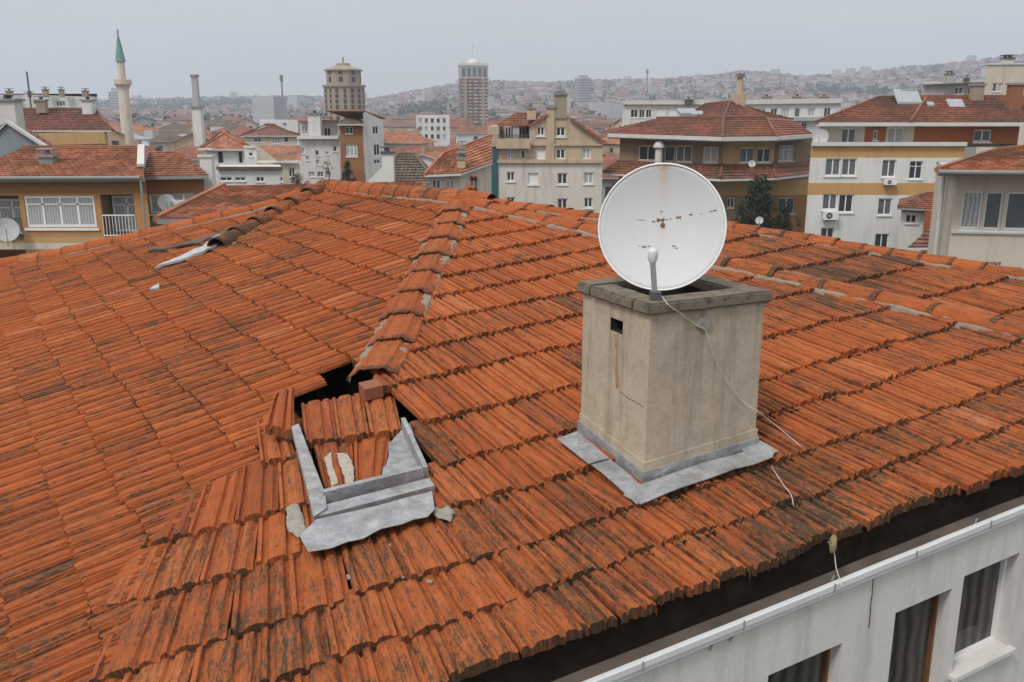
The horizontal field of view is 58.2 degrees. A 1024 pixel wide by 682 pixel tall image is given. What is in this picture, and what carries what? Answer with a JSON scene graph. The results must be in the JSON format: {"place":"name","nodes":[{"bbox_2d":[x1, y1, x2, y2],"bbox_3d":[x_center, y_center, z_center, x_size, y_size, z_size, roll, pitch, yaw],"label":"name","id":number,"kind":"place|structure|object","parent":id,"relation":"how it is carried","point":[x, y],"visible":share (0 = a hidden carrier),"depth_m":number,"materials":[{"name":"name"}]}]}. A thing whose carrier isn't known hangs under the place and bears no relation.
{"place":"outdoors","nodes":[
{"label":"outdoors","id":0,"kind":"place"},
{"bbox_2d":[0,94,53,156],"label":"gabled house","id":1,"kind":"structure","parent":0,"point":[16,133],"depth_m":50.91,"materials":[{"name":"white paint"}]},
{"bbox_2d":[23,96,114,144],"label":"long roofed house","id":2,"kind":"structure","parent":0,"point":[87,123],"depth_m":71.01,"materials":[{"name":"red tile"}]},
{"bbox_2d":[0,144,215,257],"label":"ochre house","id":3,"kind":"structure","parent":0,"point":[55,196],"depth_m":40.21,"materials":[{"name":"paint"}]},
{"bbox_2d":[0,218,19,245],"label":"satellite dish","id":4,"kind":"object","parent":3,"relation":"attached to","point":[9,229],"visible":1,"depth_m":39.42,"materials":[{"name":"paint"}]},
{"bbox_2d":[0,199,22,233],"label":"window","id":5,"kind":"structure","parent":3,"relation":"in","point":[9,208],"depth_m":40.81,"materials":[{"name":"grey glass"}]},
{"bbox_2d":[24,196,99,230],"bbox_3d":[-19.556,-5.547,39.866,3.231,1.502,0.170,0,14,0],"label":"window","id":6,"kind":"structure","parent":3,"relation":"in","point":[41,211],"depth_m":39.92,"materials":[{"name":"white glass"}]},
{"bbox_2d":[112,196,136,231],"bbox_3d":[-17.037,-5.658,40.849,1.301,1.589,0.050,0,14,0],"label":"balcony door","id":7,"kind":"structure","parent":3,"relation":"in","point":[122,205],"depth_m":40.82,"materials":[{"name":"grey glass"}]},
{"bbox_2d":[158,194,174,209],"bbox_3d":[-15.402,-6.068,41.353,0.713,1.101,1.255,0,14,0],"label":"satellite dish","id":8,"kind":"object","parent":3,"relation":"attached to","point":[163,201],"visible":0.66,"depth_m":41.04,"materials":[{"name":"paint"}]},
{"bbox_2d":[149,193,193,215],"bbox_3d":[-15.608,-6.274,42.276,2.231,1.033,0.200,0,14,0],"label":"window","id":9,"kind":"structure","parent":3,"relation":"in","point":[154,206],"depth_m":42.29,"materials":[{"name":"grey glass"}]},
{"bbox_2d":[259,120,297,132],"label":"flat block","id":10,"kind":"structure","parent":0,"point":[290,125],"depth_m":165.46,"materials":[{"name":"white paint"}]},
{"bbox_2d":[322,57,365,120],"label":"octagonal tower","id":11,"kind":"structure","parent":0,"point":[343,88],"depth_m":284.86,"materials":[{"name":"beige concrete"}]},
{"bbox_2d":[327,110,385,181],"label":"tower house","id":12,"kind":"structure","parent":0,"point":[353,149],"depth_m":86.47,"materials":[{"name":"ochre-brown plaster"},{"name":"white plaster"},{"name":"brown tile"}]},
{"bbox_2d":[345,144,357,157],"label":"window","id":13,"kind":"structure","parent":12,"relation":"in","point":[351,149],"depth_m":86.33,"materials":[{"name":"white glass"}]},
{"bbox_2d":[367,146,395,181],"bbox_3d":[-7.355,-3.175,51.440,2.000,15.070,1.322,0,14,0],"label":"chimney","id":14,"kind":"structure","parent":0,"point":[385,172],"depth_m":49.85,"materials":[{"name":"white paint"}]},
{"bbox_2d":[394,152,427,183],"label":"brown roofed house","id":15,"kind":"structure","parent":0,"point":[411,166],"depth_m":54.82,"materials":[{"name":"brown tile"}]},
{"bbox_2d":[422,134,492,192],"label":"cream house","id":16,"kind":"structure","parent":0,"point":[455,167],"depth_m":45.53,"materials":[{"name":"tile"}]},
{"bbox_2d":[458,44,488,125],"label":"square tower","id":17,"kind":"structure","parent":0,"point":[473,90],"depth_m":409.47,"materials":[{"name":"beige paint"}]},
{"bbox_2d":[0,0,1023,99],"label":"sky","id":18,"kind":"structure","parent":0,"point":[243,47],"materials":[{"name":"grey"}]},
{"bbox_2d":[622,96,708,125],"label":"flat block","id":19,"kind":"structure","parent":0,"point":[635,111],"depth_m":118.25,"materials":[{"name":"white paint"}]},
{"bbox_2d":[598,73,812,232],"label":"brown house","id":20,"kind":"structure","parent":0,"point":[719,145],"depth_m":67.45,"materials":[{"name":"paint"}]},
{"bbox_2d":[639,146,654,159],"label":"window","id":21,"kind":"structure","parent":20,"relation":"in","point":[645,152],"depth_m":68.10,"materials":[{"name":"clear glass"}]},
{"bbox_2d":[665,146,674,161],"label":"window","id":22,"kind":"structure","parent":20,"relation":"in","point":[669,150],"depth_m":67.57,"materials":[{"name":"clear glass"}]},
{"bbox_2d":[676,146,691,162],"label":"window","id":23,"kind":"structure","parent":20,"relation":"in","point":[683,153],"depth_m":67.23,"materials":[{"name":"grey glass"}]},
{"bbox_2d":[703,147,717,163],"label":"window","id":24,"kind":"structure","parent":20,"relation":"in","point":[710,153],"depth_m":66.62,"materials":[{"name":"grey glass"}]},
{"bbox_2d":[739,148,753,163],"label":"window","id":25,"kind":"structure","parent":20,"relation":"in","point":[746,154],"depth_m":66.79,"materials":[{"name":"grey glass"}]},
{"bbox_2d":[756,148,769,163],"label":"window","id":26,"kind":"structure","parent":20,"relation":"in","point":[763,155],"depth_m":67.14,"materials":[{"name":"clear glass"}]},
{"bbox_2d":[777,146,794,161],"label":"window","id":27,"kind":"structure","parent":20,"relation":"in","point":[786,153],"depth_m":69.59,"materials":[{"name":"grey glass"}]},
{"bbox_2d":[777,197,794,214],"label":"window","id":28,"kind":"structure","parent":20,"relation":"in","point":[781,200],"depth_m":70.64,"materials":[{"name":"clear glass"}]},
{"bbox_2d":[745,94,842,141],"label":"flat block","id":29,"kind":"structure","parent":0,"point":[806,113],"depth_m":122.13,"materials":[{"name":"white paint"}]},
{"bbox_2d":[922,70,984,156],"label":"grey block","id":30,"kind":"structure","parent":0,"point":[949,85],"depth_m":101.25,"materials":[{"name":"paint"}]},
{"bbox_2d":[927,145,1023,268],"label":"cream block","id":31,"kind":"structure","parent":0,"point":[978,208],"depth_m":24.91,"materials":[{"name":"paint"}]},
{"bbox_2d":[958,191,982,231],"bbox_3d":[12.416,-3.510,24.877,0.608,1.089,0.242,2,14,8],"label":"window","id":32,"kind":"structure","parent":31,"relation":"in","point":[972,200],"depth_m":24.90,"materials":[{"name":"grey glass"}]},
{"bbox_2d":[982,192,1003,232],"bbox_3d":[12.960,-3.480,24.796,0.554,1.086,0.234,2,14,8],"label":"window","id":33,"kind":"structure","parent":31,"relation":"in","point":[994,200],"depth_m":24.83,"materials":[{"name":"grey glass"}]},
{"bbox_2d":[1002,192,1023,232],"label":"window","id":34,"kind":"structure","parent":31,"relation":"in","point":[1014,217],"depth_m":24.76,"materials":[{"name":"grey glass"}]},
{"bbox_2d":[976,55,1023,152],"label":"tall cream block","id":35,"kind":"structure","parent":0,"point":[1006,69],"depth_m":88.49,"materials":[{"name":"paint"}]},
{"bbox_3d":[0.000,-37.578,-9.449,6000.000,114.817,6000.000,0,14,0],"label":"ground","id":36,"kind":"structure","parent":0,"visible":0},
{"bbox_2d":[4,87,98,110],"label":"flat block","id":37,"kind":"structure","parent":36,"relation":"on","point":[61,99],"depth_m":114.14,"materials":[{"name":"white paint"}]},
{"bbox_2d":[108,88,118,106],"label":"slab tower","id":38,"kind":"structure","parent":36,"relation":"on","point":[113,97],"depth_m":1249.53,"materials":[{"name":"grey paint"}]},
{"bbox_2d":[107,130,127,144],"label":"town house","id":39,"kind":"structure","parent":36,"relation":"on","point":[115,137],"depth_m":160.89,"materials":[{"name":"beige paint"}]},
{"bbox_2d":[113,29,134,144],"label":"minaret","id":40,"kind":"object","parent":36,"relation":"on","point":[122,84],"visible":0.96,"depth_m":178.06,"materials":[{"name":"stone"}]},
{"bbox_2d":[110,122,150,130],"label":"town house","id":41,"kind":"structure","parent":36,"relation":"on","point":[118,126],"depth_m":251.47,"materials":[{"name":"orange tile"}]},
{"bbox_2d":[119,125,158,136],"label":"town house","id":42,"kind":"structure","parent":36,"relation":"on","point":[138,132],"depth_m":212.96,"materials":[{"name":"orange tile"}]},
{"bbox_2d":[132,114,157,126],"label":"town house","id":43,"kind":"structure","parent":36,"relation":"on","point":[151,122],"depth_m":315.60,"materials":[{"name":"white paint"}]},
{"bbox_2d":[134,130,157,145],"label":"town house","id":44,"kind":"structure","parent":36,"relation":"on","point":[149,134],"depth_m":206.09,"materials":[{"name":"grey paint"}]},
{"bbox_2d":[132,140,163,168],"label":"town house","id":45,"kind":"structure","parent":36,"relation":"on","point":[148,148],"depth_m":103.09,"materials":[{"name":"red tile"}]},
{"bbox_2d":[147,129,180,150],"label":"town house","id":46,"kind":"structure","parent":36,"relation":"on","point":[163,141],"depth_m":189.94,"materials":[{"name":"grey tile"}]},
{"bbox_2d":[157,119,190,134],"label":"town house","id":47,"kind":"structure","parent":36,"relation":"on","point":[172,126],"depth_m":210.51,"materials":[{"name":"beige paint"}]},
{"bbox_2d":[176,146,203,165],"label":"town house","id":48,"kind":"structure","parent":36,"relation":"on","point":[191,152],"depth_m":154.86,"materials":[{"name":"red tile"}]},
{"bbox_2d":[172,128,211,149],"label":"town house","id":49,"kind":"structure","parent":36,"relation":"on","point":[187,139],"depth_m":168.57,"materials":[{"name":"beige paint"}]},
{"bbox_2d":[189,74,204,145],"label":"white stack","id":50,"kind":"object","parent":36,"relation":"on","point":[198,123],"visible":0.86,"depth_m":159.65,"materials":[{"name":"paint"}]},
{"bbox_2d":[204,116,233,130],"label":"town house","id":51,"kind":"structure","parent":36,"relation":"on","point":[218,122],"depth_m":282.04,"materials":[{"name":"grey tile"}]},
{"bbox_2d":[217,121,245,131],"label":"town house","id":52,"kind":"structure","parent":36,"relation":"on","point":[232,127],"depth_m":226.60,"materials":[{"name":"brown tile"}]},
{"bbox_2d":[229,123,252,133],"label":"town house","id":53,"kind":"structure","parent":36,"relation":"on","point":[241,130],"depth_m":213.81,"materials":[{"name":"red tile"}]},
{"bbox_2d":[231,115,256,128],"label":"town house","id":54,"kind":"structure","parent":36,"relation":"on","point":[250,123],"depth_m":299.74,"materials":[{"name":"beige paint"}]},
{"bbox_2d":[216,165,283,185],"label":"white annexe","id":55,"kind":"structure","parent":36,"relation":"on","point":[250,174],"depth_m":67.08,"materials":[{"name":"paint"}]},
{"bbox_2d":[199,130,300,184],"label":"pavilion house","id":56,"kind":"structure","parent":36,"relation":"on","point":[229,147],"depth_m":73.76,"materials":[{"name":"white paint"}]},
{"bbox_2d":[240,124,300,162],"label":"row house","id":57,"kind":"structure","parent":36,"relation":"on","point":[269,135],"depth_m":115.47,"materials":[{"name":"beige paint"}]},
{"bbox_2d":[153,181,430,224],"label":"tiled outhouse","id":58,"kind":"structure","parent":36,"relation":"on","point":[219,197],"depth_m":29.66,"materials":[{"name":"red tile"}]},
{"bbox_2d":[290,171,310,183],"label":"russet tree","id":59,"kind":"object","parent":36,"relation":"on","point":[297,180],"visible":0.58,"depth_m":65.11,"materials":[{"name":"brown plant"}]},
{"bbox_2d":[297,110,340,183],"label":"white tenement","id":60,"kind":"structure","parent":36,"relation":"on","point":[318,141],"depth_m":90.38,"materials":[{"name":"paint"}]},
{"bbox_2d":[339,159,356,181],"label":"evergreen tree","id":61,"kind":"object","parent":36,"relation":"on","point":[348,173],"visible":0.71,"depth_m":68.86,"materials":[{"name":"green plant"}]},
{"bbox_2d":[384,128,437,150],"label":"town house","id":62,"kind":"structure","parent":36,"relation":"on","point":[407,138],"depth_m":167.30,"materials":[{"name":"orange tile"}]},
{"bbox_2d":[390,142,447,155],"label":"town house","id":63,"kind":"structure","parent":36,"relation":"on","point":[430,147],"depth_m":160.75,"materials":[{"name":"red tile"}]},
{"bbox_2d":[418,148,439,166],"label":"town house","id":64,"kind":"structure","parent":36,"relation":"on","point":[428,158],"depth_m":135.94,"materials":[{"name":"white paint"}]},
{"bbox_2d":[416,115,449,145],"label":"white office","id":65,"kind":"structure","parent":36,"relation":"on","point":[435,127],"depth_m":199.83,"materials":[{"name":"paint"}]},
{"bbox_2d":[449,117,472,130],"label":"town house","id":66,"kind":"structure","parent":36,"relation":"on","point":[454,124],"depth_m":256.08,"materials":[{"name":"red tile"}]},
{"bbox_2d":[450,124,482,144],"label":"town house","id":67,"kind":"structure","parent":36,"relation":"on","point":[465,133],"depth_m":239.97,"materials":[{"name":"red tile"}]},
{"bbox_2d":[0,174,1023,681],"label":"apartment house","id":68,"kind":"structure","parent":36,"relation":"on","point":[558,450],"depth_m":5.86,"materials":[{"name":"ceramic"}]},
{"bbox_2d":[265,385,294,439],"bbox_3d":[-1.659,0.524,6.597,0.201,0.189,0.806,-3,14,-12],"label":"broken tile","id":69,"kind":"object","parent":68,"relation":"on","point":[280,420],"visible":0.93,"depth_m":6.46,"materials":[{"name":"ceramic"}]},
{"bbox_2d":[358,379,383,400],"bbox_3d":[-1.068,0.369,6.971,0.154,0.124,0.150,-7,16,-26],"label":"brick","id":70,"kind":"object","parent":68,"relation":"on","point":[370,389],"visible":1,"depth_m":6.92,"materials":[{"name":"brick"}]},
{"bbox_2d":[598,163,726,300],"bbox_3d":[0.939,-0.674,5.652,0.595,0.816,0.627,-7,16,-27],"label":"satellite dish","id":71,"kind":"object","parent":68,"relation":"attached to","point":[662,226],"visible":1,"depth_m":5.72,"materials":[{"name":"metal"}]},
{"bbox_2d":[662,296,841,585],"bbox_3d":[1.384,0.467,5.321,1.030,1.404,1.256,0,14,0],"label":"cable","id":72,"kind":"object","parent":68,"relation":"attached to","point":[758,412],"visible":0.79,"depth_m":5.55,"materials":[{"name":"plastic"}]},
{"bbox_2d":[768,648,830,681],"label":"window","id":73,"kind":"structure","parent":68,"relation":"in","point":[815,668],"depth_m":5.34,"materials":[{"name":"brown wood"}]},
{"bbox_2d":[888,594,939,681],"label":"window","id":74,"kind":"structure","parent":68,"relation":"in","point":[915,625],"depth_m":5.73,"materials":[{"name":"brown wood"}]},
{"bbox_2d":[953,558,1006,659],"bbox_3d":[2.953,1.694,5.913,0.482,0.716,0.273,0,14,0],"label":"window","id":75,"kind":"structure","parent":68,"relation":"in","point":[982,590],"depth_m":5.96,"materials":[{"name":"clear glass"}]},
{"bbox_2d":[0,54,1023,129],"bbox_3d":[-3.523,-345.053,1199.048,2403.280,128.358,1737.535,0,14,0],"label":"hillside houses","id":76,"kind":"structure","parent":36,"relation":"on","point":[275,107],"depth_m":1200.27,"materials":[{"name":"grey"}]},
{"bbox_2d":[2,53,1023,122],"bbox_3d":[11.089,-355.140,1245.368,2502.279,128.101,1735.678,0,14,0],"label":"hillside woods","id":77,"kind":"object","parent":36,"relation":"on","point":[435,106],"visible":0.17,"depth_m":1235.64,"materials":[{"name":"plant"}]},
{"bbox_2d":[488,86,605,212],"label":"beige apartment","id":78,"kind":"structure","parent":36,"relation":"on","point":[553,155],"depth_m":59.02,"materials":[{"name":"paint"}]},
{"bbox_2d":[506,172,515,182],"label":"window","id":79,"kind":"structure","parent":78,"relation":"in","point":[510,175],"depth_m":59.29,"materials":[{"name":"white glass"}]},
{"bbox_2d":[527,173,538,185],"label":"window","id":80,"kind":"structure","parent":78,"relation":"in","point":[532,177],"depth_m":59.34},
{"bbox_2d":[536,149,544,158],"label":"window","id":81,"kind":"structure","parent":78,"relation":"in","point":[540,153],"depth_m":58.97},
{"bbox_2d":[555,127,565,137],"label":"window","id":82,"kind":"structure","parent":78,"relation":"in","point":[560,131],"depth_m":58.62,"materials":[{"name":"white glass"}]},
{"bbox_2d":[556,149,564,158],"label":"window","id":83,"kind":"structure","parent":78,"relation":"in","point":[560,153],"depth_m":58.97,"materials":[{"name":"white glass"}]},
{"bbox_2d":[556,173,567,185],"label":"window","id":84,"kind":"structure","parent":78,"relation":"in","point":[561,177],"depth_m":59.34,"materials":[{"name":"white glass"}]},
{"bbox_2d":[557,198,566,207],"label":"window","id":85,"kind":"structure","parent":78,"relation":"in","point":[561,202],"depth_m":59.72,"materials":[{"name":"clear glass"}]},
{"bbox_2d":[583,172,593,184],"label":"window","id":86,"kind":"structure","parent":78,"relation":"in","point":[588,176],"depth_m":59.32,"materials":[{"name":"white glass"}]},
{"bbox_2d":[583,198,593,208],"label":"window","id":87,"kind":"structure","parent":78,"relation":"in","point":[588,202],"depth_m":59.71,"materials":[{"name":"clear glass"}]},
{"bbox_2d":[574,75,591,106],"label":"slab tower","id":88,"kind":"structure","parent":36,"relation":"on","point":[582,93],"depth_m":960.56,"materials":[{"name":"grey paint"}]},
{"bbox_2d":[589,121,611,130],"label":"town house","id":89,"kind":"structure","parent":36,"relation":"on","point":[602,126],"depth_m":296.54,"materials":[{"name":"red tile"}]},
{"bbox_2d":[603,148,615,159],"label":"town house","id":90,"kind":"structure","parent":36,"relation":"on","point":[610,156],"depth_m":154.51,"materials":[{"name":"red tile"}]},
{"bbox_2d":[602,153,619,204],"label":"town house","id":91,"kind":"structure","parent":36,"relation":"on","point":[607,181],"depth_m":95.75,"materials":[{"name":"red tile"}]},
{"bbox_2d":[602,136,619,153],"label":"town house","id":92,"kind":"structure","parent":36,"relation":"on","point":[612,145],"depth_m":183.49,"materials":[{"name":"beige paint"}]},
{"bbox_2d":[731,172,789,228],"bbox_3d":[16.131,-4.523,60.789,3.400,13.132,3.618,12,18,39],"label":"evergreen tree","id":93,"kind":"object","parent":36,"relation":"on","point":[760,205],"visible":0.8,"depth_m":59.25,"materials":[{"name":"green plant"}]},
{"bbox_2d":[769,206,801,231],"bbox_3d":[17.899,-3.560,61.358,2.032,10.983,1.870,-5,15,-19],"label":"bush","id":94,"kind":"object","parent":36,"relation":"on","point":[782,224],"visible":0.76,"depth_m":60.20,"materials":[{"name":"green plant"}]},
{"bbox_2d":[804,83,1023,248],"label":"white orange apartment","id":95,"kind":"structure","parent":36,"relation":"on","point":[908,139],"depth_m":49.81,"materials":[{"name":"paint"}]},
{"bbox_2d":[813,129,828,141],"bbox_3d":[16.435,-10.777,48.996,0.676,0.989,0.679,-3,14,-11],"label":"satellite dish","id":96,"kind":"object","parent":95,"relation":"attached to","point":[820,135],"visible":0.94,"depth_m":48.97,"materials":[{"name":"paint"}]},
{"bbox_2d":[821,228,833,236],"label":"window","id":97,"kind":"structure","parent":95,"relation":"in","point":[829,232],"depth_m":50.16,"materials":[{"name":"clear glass"}]},
{"bbox_2d":[821,194,837,210],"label":"window","id":98,"kind":"structure","parent":95,"relation":"in","point":[829,200],"depth_m":49.77,"materials":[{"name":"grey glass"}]},
{"bbox_2d":[822,211,838,220],"bbox_3d":[17.173,-6.752,49.651,0.758,0.482,0.402,0,14,0],"label":"air conditioner","id":99,"kind":"object","parent":95,"relation":"attached to","point":[830,215],"visible":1,"depth_m":49.46,"materials":[{"name":"metal"}]},
{"bbox_2d":[823,158,840,176],"bbox_3d":[17.172,-9.276,49.255,0.935,0.993,0.200,0,14,0],"label":"window","id":100,"kind":"structure","parent":95,"relation":"in","point":[832,167],"depth_m":49.31,"materials":[{"name":"grey glass"}]},
{"bbox_2d":[838,194,853,213],"bbox_3d":[18.039,-7.404,49.726,0.903,1.044,0.200,0,14,0],"label":"window","id":101,"kind":"structure","parent":95,"relation":"in","point":[845,200],"depth_m":49.78,"materials":[{"name":"clear glass"}]},
{"bbox_2d":[841,128,855,141],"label":"window","id":102,"kind":"structure","parent":95,"relation":"in","point":[848,134],"depth_m":50.06,"materials":[{"name":"grey glass"}]},
{"bbox_2d":[841,158,856,176],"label":"window","id":103,"kind":"structure","parent":95,"relation":"in","point":[848,164],"depth_m":49.31,"materials":[{"name":"grey glass"}]},
{"bbox_2d":[874,234,888,246],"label":"window","id":104,"kind":"structure","parent":95,"relation":"in","point":[880,239],"depth_m":50.27,"materials":[{"name":"clear glass"}]},
{"bbox_2d":[876,198,892,216],"bbox_3d":[20.163,-7.232,49.769,0.863,0.970,0.200,0,14,0],"label":"window","id":105,"kind":"structure","parent":95,"relation":"in","point":[884,204],"depth_m":49.81,"materials":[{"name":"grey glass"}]},
{"bbox_2d":[880,160,896,177],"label":"window","id":106,"kind":"structure","parent":95,"relation":"in","point":[888,166],"depth_m":49.32,"materials":[{"name":"grey glass"}]},
{"bbox_2d":[883,179,896,185],"bbox_3d":[20.209,-8.483,49.216,0.609,0.333,0.402,0,14,0],"label":"air conditioner","id":107,"kind":"object","parent":95,"relation":"attached to","point":[887,182],"visible":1,"depth_m":49.03,"materials":[{"name":"metal"}]},
{"bbox_2d":[887,128,903,141],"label":"window","id":108,"kind":"structure","parent":95,"relation":"in","point":[894,134],"depth_m":50.06,"materials":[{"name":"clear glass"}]},
{"bbox_2d":[907,161,922,179],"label":"window","id":109,"kind":"structure","parent":95,"relation":"in","point":[915,170],"depth_m":49.35,"materials":[{"name":"clear glass"}]},
{"bbox_2d":[972,130,991,142],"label":"window","id":110,"kind":"structure","parent":95,"relation":"in","point":[980,136],"depth_m":50.06,"materials":[{"name":"grey glass"}]},
{"bbox_2d":[897,192,933,253],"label":"tiled annexe","id":111,"kind":"structure","parent":36,"relation":"on","point":[915,221],"depth_m":43.98,"materials":[{"name":"white paint"}]},
{"bbox_2d":[904,214,918,223],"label":"window","id":112,"kind":"structure","parent":111,"relation":"in","point":[910,218],"depth_m":43.99,"materials":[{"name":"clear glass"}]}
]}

